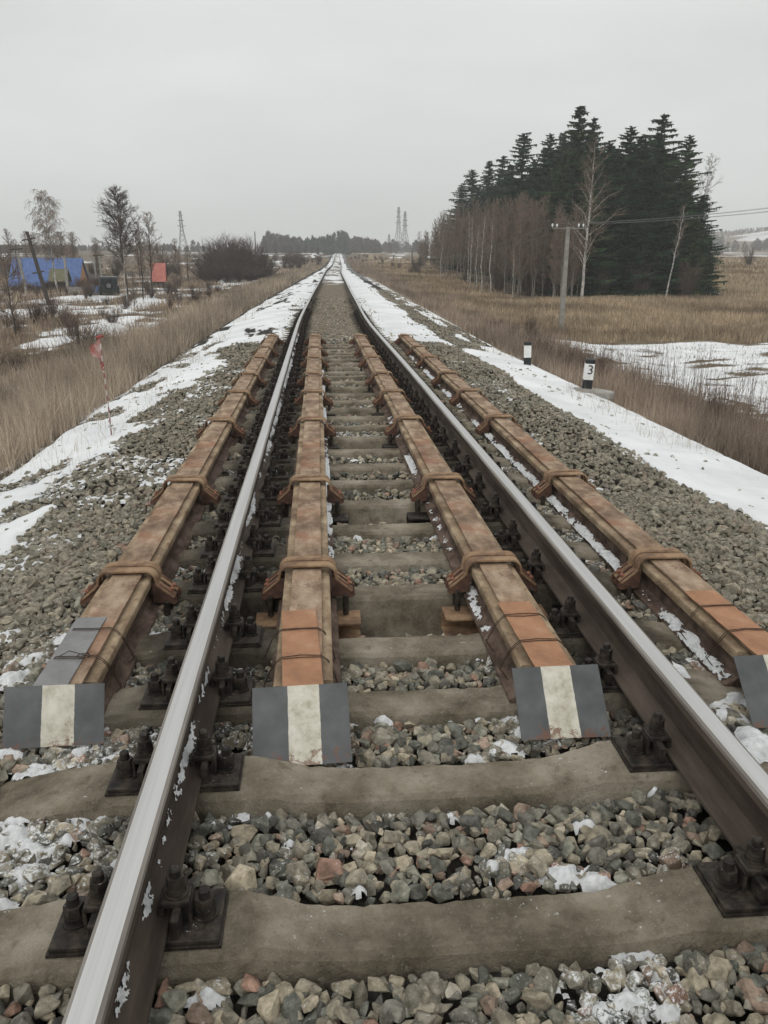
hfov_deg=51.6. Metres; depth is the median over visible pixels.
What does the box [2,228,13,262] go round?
bare tree
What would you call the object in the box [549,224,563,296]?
birch sapling
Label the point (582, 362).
bare bush
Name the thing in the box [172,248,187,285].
bare tree
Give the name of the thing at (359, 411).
sleeper
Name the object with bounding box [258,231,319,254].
distant woods
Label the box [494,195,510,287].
birch sapling
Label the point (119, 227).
larch tree
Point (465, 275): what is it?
bare bush
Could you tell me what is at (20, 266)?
utility pole
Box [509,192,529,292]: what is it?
birch sapling
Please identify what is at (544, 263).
birch sapling
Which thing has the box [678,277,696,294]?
bare bush
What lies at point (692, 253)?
spruce tree
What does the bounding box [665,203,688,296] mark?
birch tree
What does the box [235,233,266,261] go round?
bare bush
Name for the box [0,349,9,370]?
bare bush
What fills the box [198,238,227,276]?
bare bush
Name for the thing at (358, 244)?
distant woods
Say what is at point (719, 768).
rail
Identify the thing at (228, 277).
bare bush
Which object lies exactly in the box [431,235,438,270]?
birch sapling
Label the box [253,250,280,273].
bare bush
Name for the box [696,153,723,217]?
birch tree
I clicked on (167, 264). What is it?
bare bush
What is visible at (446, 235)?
birch sapling
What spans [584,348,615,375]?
bare bush
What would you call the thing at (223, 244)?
bare bush
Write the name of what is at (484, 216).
birch sapling
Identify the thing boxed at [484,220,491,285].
birch sapling
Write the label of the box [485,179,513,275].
spruce tree
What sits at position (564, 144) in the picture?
spruce tree
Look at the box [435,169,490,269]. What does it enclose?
spruce tree
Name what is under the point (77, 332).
bare bush
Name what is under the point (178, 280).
bare bush
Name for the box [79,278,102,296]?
bare bush
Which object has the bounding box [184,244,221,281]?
bare bush
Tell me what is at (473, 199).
birch sapling
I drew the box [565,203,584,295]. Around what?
birch sapling
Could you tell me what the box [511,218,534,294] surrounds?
birch sapling
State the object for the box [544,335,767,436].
field stubble
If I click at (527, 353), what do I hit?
picket post
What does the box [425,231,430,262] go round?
birch sapling
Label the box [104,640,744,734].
sleeper
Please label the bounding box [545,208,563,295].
birch sapling
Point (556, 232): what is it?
birch sapling
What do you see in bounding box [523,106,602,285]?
spruce tree
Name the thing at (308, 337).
sleeper
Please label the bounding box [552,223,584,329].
utility pole
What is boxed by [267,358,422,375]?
sleeper
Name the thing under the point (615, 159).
spruce tree
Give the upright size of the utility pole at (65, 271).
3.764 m
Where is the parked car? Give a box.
[99,276,119,295]
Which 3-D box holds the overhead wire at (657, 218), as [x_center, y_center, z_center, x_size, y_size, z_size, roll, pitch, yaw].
[16.366,-15.636,41.051,16.839,0.999,0.014,14,22,37]
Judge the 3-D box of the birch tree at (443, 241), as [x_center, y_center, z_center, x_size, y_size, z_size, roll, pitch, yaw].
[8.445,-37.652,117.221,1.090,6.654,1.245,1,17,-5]
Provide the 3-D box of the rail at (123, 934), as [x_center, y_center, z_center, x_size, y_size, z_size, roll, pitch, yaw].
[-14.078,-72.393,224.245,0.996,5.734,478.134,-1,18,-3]
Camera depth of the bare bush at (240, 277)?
98.23 m
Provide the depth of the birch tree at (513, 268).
76.79 m
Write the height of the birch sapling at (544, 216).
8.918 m
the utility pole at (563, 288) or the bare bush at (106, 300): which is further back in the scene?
the bare bush at (106, 300)
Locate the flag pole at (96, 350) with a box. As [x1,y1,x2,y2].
[90,335,111,434]
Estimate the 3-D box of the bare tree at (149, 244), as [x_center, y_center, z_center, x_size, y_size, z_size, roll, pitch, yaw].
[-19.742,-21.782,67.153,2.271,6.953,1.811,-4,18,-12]
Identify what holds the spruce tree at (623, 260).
on the ground at (724, 480)
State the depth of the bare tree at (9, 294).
36.55 m
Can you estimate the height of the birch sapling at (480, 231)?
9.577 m
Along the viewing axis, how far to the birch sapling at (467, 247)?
106.51 m
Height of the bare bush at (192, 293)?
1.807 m
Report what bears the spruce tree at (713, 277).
on the ground at (724, 480)
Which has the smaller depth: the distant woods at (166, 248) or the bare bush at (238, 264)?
the bare bush at (238, 264)
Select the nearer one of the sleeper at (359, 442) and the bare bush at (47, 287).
the sleeper at (359, 442)
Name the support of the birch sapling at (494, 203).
on the ground at (724, 480)
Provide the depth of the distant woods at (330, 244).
442.74 m
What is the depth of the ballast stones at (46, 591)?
2.27 m
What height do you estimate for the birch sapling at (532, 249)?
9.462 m
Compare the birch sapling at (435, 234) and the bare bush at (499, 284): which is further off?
the birch sapling at (435, 234)
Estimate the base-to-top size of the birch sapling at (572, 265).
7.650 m
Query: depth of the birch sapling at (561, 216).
80.69 m
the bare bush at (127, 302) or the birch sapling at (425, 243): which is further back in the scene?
the birch sapling at (425, 243)
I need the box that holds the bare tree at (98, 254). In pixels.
[92,242,102,270]
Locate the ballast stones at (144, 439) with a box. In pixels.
[0,287,764,524]
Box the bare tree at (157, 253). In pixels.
[154,245,160,261]
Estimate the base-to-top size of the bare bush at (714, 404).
1.180 m
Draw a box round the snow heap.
[672,661,767,763]
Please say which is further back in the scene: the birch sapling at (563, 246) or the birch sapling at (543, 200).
the birch sapling at (543, 200)
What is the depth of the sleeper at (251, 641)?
3.33 m
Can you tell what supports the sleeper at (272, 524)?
on the ground at (724, 480)
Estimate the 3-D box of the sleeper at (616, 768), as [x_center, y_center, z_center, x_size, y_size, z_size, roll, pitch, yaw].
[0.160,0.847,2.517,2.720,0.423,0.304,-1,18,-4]
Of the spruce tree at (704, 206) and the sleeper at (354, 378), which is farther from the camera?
the spruce tree at (704, 206)
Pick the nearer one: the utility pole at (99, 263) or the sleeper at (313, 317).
the sleeper at (313, 317)
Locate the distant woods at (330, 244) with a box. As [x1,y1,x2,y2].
[303,230,349,254]
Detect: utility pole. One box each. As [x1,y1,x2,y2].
[10,248,27,292]
[22,231,48,302]
[63,256,68,286]
[92,255,96,278]
[93,255,103,275]
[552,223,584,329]
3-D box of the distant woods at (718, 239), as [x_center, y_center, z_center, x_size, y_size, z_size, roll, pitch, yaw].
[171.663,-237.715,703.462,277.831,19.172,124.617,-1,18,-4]
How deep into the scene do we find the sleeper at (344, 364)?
12.69 m
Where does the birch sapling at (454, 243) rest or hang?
on the ground at (724, 480)
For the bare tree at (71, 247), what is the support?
on the ground at (724, 480)
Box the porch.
[48,269,71,288]
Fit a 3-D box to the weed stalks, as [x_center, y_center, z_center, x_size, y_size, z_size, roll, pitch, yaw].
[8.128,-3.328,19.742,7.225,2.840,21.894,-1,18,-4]
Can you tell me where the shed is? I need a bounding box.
[88,274,109,281]
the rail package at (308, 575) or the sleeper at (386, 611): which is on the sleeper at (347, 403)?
the rail package at (308, 575)
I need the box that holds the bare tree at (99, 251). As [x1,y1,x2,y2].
[89,237,102,272]
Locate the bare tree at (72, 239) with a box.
[67,232,80,257]
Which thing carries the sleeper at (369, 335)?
on the ground at (724, 480)
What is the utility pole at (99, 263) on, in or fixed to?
on the ground at (724, 480)
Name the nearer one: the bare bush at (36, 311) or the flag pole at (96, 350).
the flag pole at (96, 350)
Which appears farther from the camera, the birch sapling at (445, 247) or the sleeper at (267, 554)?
the birch sapling at (445, 247)
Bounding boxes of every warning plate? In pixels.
[2,617,134,748]
[252,609,351,764]
[485,601,610,740]
[679,590,767,727]
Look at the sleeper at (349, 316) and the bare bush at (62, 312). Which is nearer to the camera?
the sleeper at (349, 316)
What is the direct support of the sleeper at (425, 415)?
on the ground at (724, 480)
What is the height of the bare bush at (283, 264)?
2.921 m
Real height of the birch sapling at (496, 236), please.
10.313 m
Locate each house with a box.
[8,258,89,288]
[150,263,166,286]
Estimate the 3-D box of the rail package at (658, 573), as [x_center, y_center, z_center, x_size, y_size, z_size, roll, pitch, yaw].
[0.908,-1.369,9.413,0.505,0.353,13.550,-1,18,-4]
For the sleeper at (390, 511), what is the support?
on the ground at (724, 480)
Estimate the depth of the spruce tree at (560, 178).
84.63 m
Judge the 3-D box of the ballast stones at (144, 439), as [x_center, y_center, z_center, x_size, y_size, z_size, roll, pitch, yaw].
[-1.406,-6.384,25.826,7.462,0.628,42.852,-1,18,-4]
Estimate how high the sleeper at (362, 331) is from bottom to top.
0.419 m
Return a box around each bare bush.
[0,310,17,327]
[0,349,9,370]
[1,257,17,275]
[1,351,31,371]
[6,312,26,333]
[18,296,52,323]
[28,281,38,291]
[31,286,42,295]
[31,303,50,320]
[36,292,61,317]
[39,281,52,291]
[46,304,81,324]
[56,310,84,337]
[57,316,109,351]
[72,274,92,291]
[75,279,92,298]
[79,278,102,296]
[84,261,102,273]
[85,273,98,285]
[100,295,108,304]
[100,305,122,322]
[104,254,132,278]
[111,251,125,269]
[114,291,136,308]
[133,277,155,291]
[145,283,156,297]
[155,251,175,275]
[159,281,173,293]
[163,295,173,308]
[166,289,185,303]
[169,261,182,273]
[170,273,183,286]
[170,285,178,292]
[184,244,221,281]
[184,264,220,281]
[184,282,205,302]
[188,257,208,278]
[191,247,219,265]
[195,235,226,263]
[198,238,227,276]
[202,277,214,291]
[204,235,253,257]
[204,261,245,282]
[204,262,229,281]
[204,288,212,296]
[211,231,259,263]
[215,243,247,274]
[216,242,265,278]
[217,263,255,281]
[218,237,258,271]
[219,236,260,252]
[226,254,253,280]
[233,265,267,281]
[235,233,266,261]
[240,257,268,279]
[244,243,268,270]
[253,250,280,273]
[253,262,281,279]
[261,255,284,275]
[279,255,292,268]
[283,252,296,267]
[286,250,301,264]
[410,257,422,269]
[461,268,467,281]
[484,255,508,292]
[485,316,504,332]
[486,253,503,288]
[516,256,544,296]
[521,314,540,335]
[521,332,556,356]
[531,269,549,296]
[536,269,555,296]
[545,344,577,366]
[548,268,569,296]
[573,351,617,383]
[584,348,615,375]
[595,269,610,297]
[628,258,658,296]
[674,259,702,295]
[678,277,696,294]
[679,261,706,295]
[699,382,738,420]
[740,247,757,263]
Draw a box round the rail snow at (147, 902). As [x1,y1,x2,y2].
[115,334,298,1017]
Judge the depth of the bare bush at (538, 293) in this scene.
81.83 m
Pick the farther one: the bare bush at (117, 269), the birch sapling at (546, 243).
the bare bush at (117, 269)
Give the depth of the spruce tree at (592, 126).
89.51 m
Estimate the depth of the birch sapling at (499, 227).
90.74 m
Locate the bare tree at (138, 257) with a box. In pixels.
[132,221,150,298]
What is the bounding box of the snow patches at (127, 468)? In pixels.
[0,361,714,546]
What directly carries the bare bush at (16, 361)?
on the ground at (724, 480)
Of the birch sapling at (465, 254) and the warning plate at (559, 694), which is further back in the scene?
the birch sapling at (465, 254)
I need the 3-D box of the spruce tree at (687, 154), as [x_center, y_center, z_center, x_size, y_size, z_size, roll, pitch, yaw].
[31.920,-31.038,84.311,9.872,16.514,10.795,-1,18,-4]
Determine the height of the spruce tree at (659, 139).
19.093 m
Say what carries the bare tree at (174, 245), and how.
on the ground at (724, 480)
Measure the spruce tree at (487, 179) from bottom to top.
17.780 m
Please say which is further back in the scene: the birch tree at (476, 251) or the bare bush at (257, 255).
the bare bush at (257, 255)
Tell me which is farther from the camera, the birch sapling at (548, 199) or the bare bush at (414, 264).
the bare bush at (414, 264)
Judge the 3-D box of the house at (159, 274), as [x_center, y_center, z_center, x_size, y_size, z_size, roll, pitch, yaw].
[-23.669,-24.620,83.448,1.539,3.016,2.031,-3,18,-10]
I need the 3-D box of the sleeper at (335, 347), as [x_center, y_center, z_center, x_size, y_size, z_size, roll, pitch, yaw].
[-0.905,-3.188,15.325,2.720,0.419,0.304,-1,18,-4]
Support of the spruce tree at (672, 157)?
on the ground at (724, 480)
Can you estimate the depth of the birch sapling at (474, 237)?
101.19 m
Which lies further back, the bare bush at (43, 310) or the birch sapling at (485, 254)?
the birch sapling at (485, 254)
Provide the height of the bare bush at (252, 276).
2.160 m
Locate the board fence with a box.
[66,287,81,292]
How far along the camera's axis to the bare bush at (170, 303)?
55.23 m
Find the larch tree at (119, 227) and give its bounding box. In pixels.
[90,184,143,303]
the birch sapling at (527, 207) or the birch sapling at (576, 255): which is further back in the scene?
the birch sapling at (527, 207)
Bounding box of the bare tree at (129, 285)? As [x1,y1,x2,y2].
[122,268,142,305]
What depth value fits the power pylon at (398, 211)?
433.43 m
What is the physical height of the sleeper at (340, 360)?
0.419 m
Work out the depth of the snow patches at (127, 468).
6.46 m
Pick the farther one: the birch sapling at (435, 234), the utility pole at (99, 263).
the birch sapling at (435, 234)
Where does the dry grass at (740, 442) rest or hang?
on the ground at (724, 480)
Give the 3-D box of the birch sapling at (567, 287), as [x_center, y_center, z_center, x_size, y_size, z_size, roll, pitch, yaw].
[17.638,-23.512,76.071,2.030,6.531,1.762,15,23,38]
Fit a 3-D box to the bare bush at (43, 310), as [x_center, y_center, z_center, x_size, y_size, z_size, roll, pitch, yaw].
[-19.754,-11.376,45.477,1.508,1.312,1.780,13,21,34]
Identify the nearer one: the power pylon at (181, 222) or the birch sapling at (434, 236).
the birch sapling at (434, 236)
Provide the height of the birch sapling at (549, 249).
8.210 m
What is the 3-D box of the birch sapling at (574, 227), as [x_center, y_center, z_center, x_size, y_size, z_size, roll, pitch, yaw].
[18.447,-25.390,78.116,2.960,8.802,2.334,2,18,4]
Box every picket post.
[524,342,531,364]
[582,358,594,388]
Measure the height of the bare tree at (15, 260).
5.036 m
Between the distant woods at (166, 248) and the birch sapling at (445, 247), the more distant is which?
the distant woods at (166, 248)
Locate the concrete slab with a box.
[573,387,614,398]
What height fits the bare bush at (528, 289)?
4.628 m
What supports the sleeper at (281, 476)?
on the ground at (724, 480)
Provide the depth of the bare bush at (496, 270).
90.96 m
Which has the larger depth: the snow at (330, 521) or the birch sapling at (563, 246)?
the birch sapling at (563, 246)
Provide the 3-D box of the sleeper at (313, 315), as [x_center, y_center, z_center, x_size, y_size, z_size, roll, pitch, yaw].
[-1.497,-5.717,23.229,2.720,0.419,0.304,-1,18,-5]
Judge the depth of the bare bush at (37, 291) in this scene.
66.81 m
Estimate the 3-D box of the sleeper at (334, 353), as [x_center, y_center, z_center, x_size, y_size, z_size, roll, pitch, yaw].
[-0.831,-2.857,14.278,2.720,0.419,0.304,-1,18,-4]
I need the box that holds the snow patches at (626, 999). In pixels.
[0,535,746,1023]
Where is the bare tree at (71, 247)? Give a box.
[65,240,79,257]
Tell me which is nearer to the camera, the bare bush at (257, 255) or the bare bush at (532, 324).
the bare bush at (532, 324)
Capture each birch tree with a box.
[23,189,85,289]
[439,234,445,275]
[465,212,473,281]
[465,215,477,286]
[471,224,481,289]
[476,215,488,290]
[486,221,495,292]
[509,247,516,295]
[552,138,626,297]
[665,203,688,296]
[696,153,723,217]
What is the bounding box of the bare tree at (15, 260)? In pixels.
[9,238,23,285]
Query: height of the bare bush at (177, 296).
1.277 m
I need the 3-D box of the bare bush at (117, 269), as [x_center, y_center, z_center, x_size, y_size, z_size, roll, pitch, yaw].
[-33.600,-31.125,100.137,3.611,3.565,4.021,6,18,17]
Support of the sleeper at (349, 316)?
on the ground at (724, 480)
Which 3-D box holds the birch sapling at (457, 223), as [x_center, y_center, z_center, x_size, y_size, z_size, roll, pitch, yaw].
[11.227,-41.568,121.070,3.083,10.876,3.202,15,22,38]
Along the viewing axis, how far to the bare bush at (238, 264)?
100.11 m
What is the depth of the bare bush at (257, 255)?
106.01 m
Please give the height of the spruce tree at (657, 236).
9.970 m
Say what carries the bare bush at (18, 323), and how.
on the ground at (724, 480)
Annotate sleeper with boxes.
[0,708,767,828]
[0,835,767,1004]
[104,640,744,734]
[133,593,684,671]
[172,546,635,637]
[178,518,600,575]
[191,492,572,543]
[204,471,546,524]
[214,453,529,496]
[222,439,512,477]
[228,426,499,461]
[234,414,488,448]
[240,405,475,435]
[245,397,468,424]
[249,389,458,415]
[255,383,449,407]
[256,377,445,399]
[260,371,439,392]
[264,366,431,386]
[265,362,427,380]
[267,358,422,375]
[272,350,413,366]
[273,347,411,362]
[274,354,416,370]
[275,344,408,358]
[277,341,405,355]
[278,338,401,351]
[279,336,398,348]
[281,329,389,338]
[282,331,393,341]
[283,325,383,334]
[283,327,385,335]
[284,324,381,331]
[284,334,394,345]
[285,322,381,329]
[287,320,379,328]
[288,316,375,322]
[288,317,374,324]
[289,319,376,326]
[291,314,372,321]
[292,313,372,319]
[293,309,371,315]
[293,312,369,318]
[294,310,370,316]
[300,308,366,314]
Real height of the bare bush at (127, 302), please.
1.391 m
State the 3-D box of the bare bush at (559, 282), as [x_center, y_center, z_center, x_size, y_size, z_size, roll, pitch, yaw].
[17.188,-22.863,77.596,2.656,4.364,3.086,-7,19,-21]
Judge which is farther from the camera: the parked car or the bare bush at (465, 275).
the bare bush at (465, 275)
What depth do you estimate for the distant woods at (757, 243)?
582.58 m
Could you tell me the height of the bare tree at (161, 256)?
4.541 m
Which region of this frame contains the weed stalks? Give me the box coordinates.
[509,310,767,433]
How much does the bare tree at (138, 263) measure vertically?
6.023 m
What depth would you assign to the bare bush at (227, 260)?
99.10 m
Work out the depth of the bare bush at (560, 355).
21.80 m
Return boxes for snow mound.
[93,323,128,334]
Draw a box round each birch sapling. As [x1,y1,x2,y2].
[416,235,422,264]
[420,231,431,261]
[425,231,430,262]
[430,218,439,268]
[430,219,443,267]
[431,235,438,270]
[435,210,447,270]
[435,216,444,259]
[436,217,445,272]
[437,220,446,270]
[438,228,446,267]
[440,215,450,272]
[443,208,456,266]
[445,210,459,278]
[453,202,463,275]
[453,207,471,273]
[459,196,478,275]
[462,211,474,276]
[466,205,485,284]
[467,200,482,282]
[468,220,480,271]
[469,210,481,279]
[471,207,485,285]
[473,205,489,280]
[473,212,481,266]
[477,209,492,286]
[478,224,487,276]
[481,198,492,282]
[483,197,500,278]
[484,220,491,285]
[485,212,501,285]
[486,196,503,290]
[489,206,505,276]
[493,200,514,292]
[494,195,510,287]
[498,195,521,292]
[498,197,518,295]
[498,223,511,291]
[505,202,528,291]
[505,203,528,295]
[507,193,535,296]
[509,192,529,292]
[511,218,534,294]
[512,223,529,295]
[516,209,535,273]
[520,202,542,296]
[522,198,534,292]
[524,197,547,295]
[527,211,539,278]
[530,195,551,276]
[532,223,551,295]
[534,211,547,288]
[535,210,551,293]
[537,220,553,288]
[543,194,552,238]
[543,204,563,285]
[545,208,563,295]
[545,216,555,289]
[548,200,570,289]
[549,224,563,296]
[550,209,567,296]
[550,213,575,296]
[550,216,569,295]
[562,231,575,296]
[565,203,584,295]
[567,220,585,290]
[568,229,582,285]
[569,209,584,279]
[571,221,586,293]
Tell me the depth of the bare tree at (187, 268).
98.26 m
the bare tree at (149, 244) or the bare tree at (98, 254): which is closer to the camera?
the bare tree at (149, 244)
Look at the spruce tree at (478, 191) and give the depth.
135.57 m
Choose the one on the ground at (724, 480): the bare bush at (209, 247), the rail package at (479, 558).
the bare bush at (209, 247)
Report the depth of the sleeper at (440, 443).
6.77 m
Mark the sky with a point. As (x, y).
(295, 118)
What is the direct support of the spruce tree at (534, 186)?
on the ground at (724, 480)
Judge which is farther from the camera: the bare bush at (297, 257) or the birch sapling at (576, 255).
the bare bush at (297, 257)
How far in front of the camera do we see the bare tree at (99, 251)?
96.94 m
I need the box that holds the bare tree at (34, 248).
[27,234,40,257]
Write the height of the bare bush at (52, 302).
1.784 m
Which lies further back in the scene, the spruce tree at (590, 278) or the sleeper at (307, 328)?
the spruce tree at (590, 278)
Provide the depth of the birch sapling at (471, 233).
101.74 m
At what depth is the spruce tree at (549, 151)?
98.94 m
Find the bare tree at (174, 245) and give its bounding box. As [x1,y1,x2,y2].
[170,238,181,274]
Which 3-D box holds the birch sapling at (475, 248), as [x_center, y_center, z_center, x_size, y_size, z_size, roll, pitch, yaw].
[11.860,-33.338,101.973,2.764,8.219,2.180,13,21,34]
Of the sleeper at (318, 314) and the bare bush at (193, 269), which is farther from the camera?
the bare bush at (193, 269)
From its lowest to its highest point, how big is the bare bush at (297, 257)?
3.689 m
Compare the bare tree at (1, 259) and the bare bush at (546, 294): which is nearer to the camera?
the bare bush at (546, 294)
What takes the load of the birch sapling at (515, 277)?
on the ground at (724, 480)
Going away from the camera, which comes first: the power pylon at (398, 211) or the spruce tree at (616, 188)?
the spruce tree at (616, 188)
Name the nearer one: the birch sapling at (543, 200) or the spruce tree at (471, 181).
the birch sapling at (543, 200)
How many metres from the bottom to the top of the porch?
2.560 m
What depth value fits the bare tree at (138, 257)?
64.85 m
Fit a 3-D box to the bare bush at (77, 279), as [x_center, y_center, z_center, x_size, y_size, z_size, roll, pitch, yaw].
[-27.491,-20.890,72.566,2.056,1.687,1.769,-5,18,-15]
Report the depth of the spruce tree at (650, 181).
79.47 m
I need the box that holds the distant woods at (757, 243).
[710,227,767,251]
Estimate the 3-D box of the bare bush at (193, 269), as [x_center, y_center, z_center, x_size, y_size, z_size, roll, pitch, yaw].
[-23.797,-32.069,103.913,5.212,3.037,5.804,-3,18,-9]
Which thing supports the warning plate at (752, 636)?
on the rail package at (658, 573)
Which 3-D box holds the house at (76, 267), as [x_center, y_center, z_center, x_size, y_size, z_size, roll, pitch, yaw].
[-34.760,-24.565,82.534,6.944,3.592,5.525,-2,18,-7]
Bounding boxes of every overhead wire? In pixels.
[418,225,553,257]
[559,208,762,223]
[568,208,767,223]
[593,211,767,223]
[601,212,763,223]
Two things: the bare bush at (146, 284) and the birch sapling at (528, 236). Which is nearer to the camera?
the bare bush at (146, 284)
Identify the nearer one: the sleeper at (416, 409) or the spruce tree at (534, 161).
the sleeper at (416, 409)
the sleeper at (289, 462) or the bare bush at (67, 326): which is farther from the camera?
the bare bush at (67, 326)
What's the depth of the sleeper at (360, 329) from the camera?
18.27 m
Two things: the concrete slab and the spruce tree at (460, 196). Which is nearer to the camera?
the concrete slab
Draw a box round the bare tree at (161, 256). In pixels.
[155,245,169,263]
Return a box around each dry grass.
[0,257,329,476]
[345,258,767,475]
[361,256,767,343]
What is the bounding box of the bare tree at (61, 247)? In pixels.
[54,231,72,257]
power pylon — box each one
[177,211,189,253]
[392,207,404,252]
[398,211,410,252]
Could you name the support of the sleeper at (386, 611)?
on the ground at (724, 480)
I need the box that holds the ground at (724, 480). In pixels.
[0,230,767,1023]
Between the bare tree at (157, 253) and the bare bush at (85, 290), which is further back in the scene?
the bare tree at (157, 253)
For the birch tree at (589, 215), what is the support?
on the ground at (724, 480)
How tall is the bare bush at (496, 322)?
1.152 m
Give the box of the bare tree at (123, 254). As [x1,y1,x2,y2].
[117,239,128,299]
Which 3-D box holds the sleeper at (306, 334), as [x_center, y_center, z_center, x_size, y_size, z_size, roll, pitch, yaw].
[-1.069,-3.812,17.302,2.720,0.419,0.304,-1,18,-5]
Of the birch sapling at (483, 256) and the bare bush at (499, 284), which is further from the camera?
the birch sapling at (483, 256)
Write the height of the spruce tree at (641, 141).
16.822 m
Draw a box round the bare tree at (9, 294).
[0,251,32,335]
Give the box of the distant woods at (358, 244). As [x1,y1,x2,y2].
[347,235,423,254]
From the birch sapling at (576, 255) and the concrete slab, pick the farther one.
the birch sapling at (576, 255)
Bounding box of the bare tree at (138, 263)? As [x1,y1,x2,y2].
[130,230,145,279]
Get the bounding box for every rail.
[62,255,335,1023]
[339,254,767,883]
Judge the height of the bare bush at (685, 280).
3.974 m
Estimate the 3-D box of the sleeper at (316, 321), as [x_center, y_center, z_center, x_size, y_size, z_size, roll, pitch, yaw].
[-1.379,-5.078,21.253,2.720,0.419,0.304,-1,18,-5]
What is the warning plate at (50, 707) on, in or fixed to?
on the rail package at (132, 591)
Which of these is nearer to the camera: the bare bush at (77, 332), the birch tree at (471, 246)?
the bare bush at (77, 332)
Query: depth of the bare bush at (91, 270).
92.41 m
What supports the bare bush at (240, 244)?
on the ground at (724, 480)
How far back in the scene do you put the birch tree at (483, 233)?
84.47 m
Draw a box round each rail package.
[68,334,283,715]
[255,334,360,686]
[348,334,575,702]
[394,334,759,686]
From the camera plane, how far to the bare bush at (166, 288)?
70.56 m
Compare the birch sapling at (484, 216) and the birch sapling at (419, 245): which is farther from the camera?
the birch sapling at (419, 245)
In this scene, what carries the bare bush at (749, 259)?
on the ground at (724, 480)
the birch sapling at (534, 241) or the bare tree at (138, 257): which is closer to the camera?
the bare tree at (138, 257)
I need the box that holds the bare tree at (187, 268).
[182,246,192,280]
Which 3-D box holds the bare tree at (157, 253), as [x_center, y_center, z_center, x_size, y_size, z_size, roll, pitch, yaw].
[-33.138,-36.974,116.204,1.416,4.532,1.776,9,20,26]
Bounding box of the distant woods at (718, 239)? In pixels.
[422,236,724,250]
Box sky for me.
[0,0,767,249]
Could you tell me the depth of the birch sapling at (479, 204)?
102.26 m
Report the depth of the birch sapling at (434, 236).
144.46 m
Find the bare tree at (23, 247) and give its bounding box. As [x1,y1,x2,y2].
[20,230,30,257]
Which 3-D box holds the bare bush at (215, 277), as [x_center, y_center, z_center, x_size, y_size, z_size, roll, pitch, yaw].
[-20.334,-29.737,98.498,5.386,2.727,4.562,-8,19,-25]
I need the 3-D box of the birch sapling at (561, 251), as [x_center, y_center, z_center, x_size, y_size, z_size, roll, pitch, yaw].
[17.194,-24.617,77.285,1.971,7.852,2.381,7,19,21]
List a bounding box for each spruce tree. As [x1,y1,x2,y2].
[426,184,467,267]
[429,188,485,269]
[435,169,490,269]
[455,155,519,273]
[455,161,499,272]
[457,132,553,280]
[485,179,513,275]
[502,195,564,285]
[504,169,620,296]
[508,133,561,281]
[508,157,581,292]
[508,170,542,283]
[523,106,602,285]
[529,159,542,188]
[542,133,568,177]
[544,137,572,194]
[546,188,634,297]
[562,118,613,223]
[569,162,658,294]
[580,140,620,232]
[594,126,659,246]
[594,188,666,297]
[595,167,676,295]
[608,114,712,274]
[609,148,624,184]
[617,182,724,295]
[630,135,659,217]
[631,194,692,296]
[646,151,715,290]
[647,137,653,163]
[651,146,667,192]
[652,135,728,292]
[660,214,714,296]
[676,195,726,295]
[697,241,726,296]
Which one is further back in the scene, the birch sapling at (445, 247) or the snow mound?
the birch sapling at (445, 247)
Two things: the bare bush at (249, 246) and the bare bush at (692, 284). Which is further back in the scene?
the bare bush at (249, 246)
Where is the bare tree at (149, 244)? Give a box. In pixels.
[140,211,161,289]
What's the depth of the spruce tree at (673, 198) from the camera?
78.35 m
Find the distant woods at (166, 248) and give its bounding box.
[0,240,207,254]
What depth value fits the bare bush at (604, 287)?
78.71 m
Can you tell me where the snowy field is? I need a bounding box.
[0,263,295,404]
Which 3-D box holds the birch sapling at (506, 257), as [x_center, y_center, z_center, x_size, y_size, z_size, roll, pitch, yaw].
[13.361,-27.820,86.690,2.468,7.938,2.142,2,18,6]
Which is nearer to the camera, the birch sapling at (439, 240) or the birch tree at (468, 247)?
the birch tree at (468, 247)
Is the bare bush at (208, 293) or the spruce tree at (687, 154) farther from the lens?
the spruce tree at (687, 154)
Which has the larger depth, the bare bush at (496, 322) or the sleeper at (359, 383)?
the bare bush at (496, 322)
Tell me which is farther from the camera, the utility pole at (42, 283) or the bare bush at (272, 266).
the bare bush at (272, 266)
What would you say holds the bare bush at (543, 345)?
on the ground at (724, 480)
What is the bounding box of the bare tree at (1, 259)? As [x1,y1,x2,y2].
[0,247,4,279]
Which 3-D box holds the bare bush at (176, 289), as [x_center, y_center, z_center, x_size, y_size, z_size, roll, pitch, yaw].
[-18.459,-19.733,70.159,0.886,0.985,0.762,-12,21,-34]
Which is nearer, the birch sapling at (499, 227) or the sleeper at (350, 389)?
the sleeper at (350, 389)
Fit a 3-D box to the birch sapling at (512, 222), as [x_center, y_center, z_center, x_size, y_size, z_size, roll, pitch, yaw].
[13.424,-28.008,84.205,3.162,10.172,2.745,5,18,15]
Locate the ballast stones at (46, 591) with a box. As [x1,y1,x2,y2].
[0,489,767,1023]
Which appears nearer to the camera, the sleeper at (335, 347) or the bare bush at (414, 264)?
the sleeper at (335, 347)
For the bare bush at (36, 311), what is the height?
1.706 m
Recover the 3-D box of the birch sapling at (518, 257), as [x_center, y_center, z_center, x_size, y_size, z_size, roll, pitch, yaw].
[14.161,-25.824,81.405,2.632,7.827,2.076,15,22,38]
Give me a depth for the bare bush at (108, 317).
44.46 m
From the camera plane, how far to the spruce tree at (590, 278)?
78.78 m

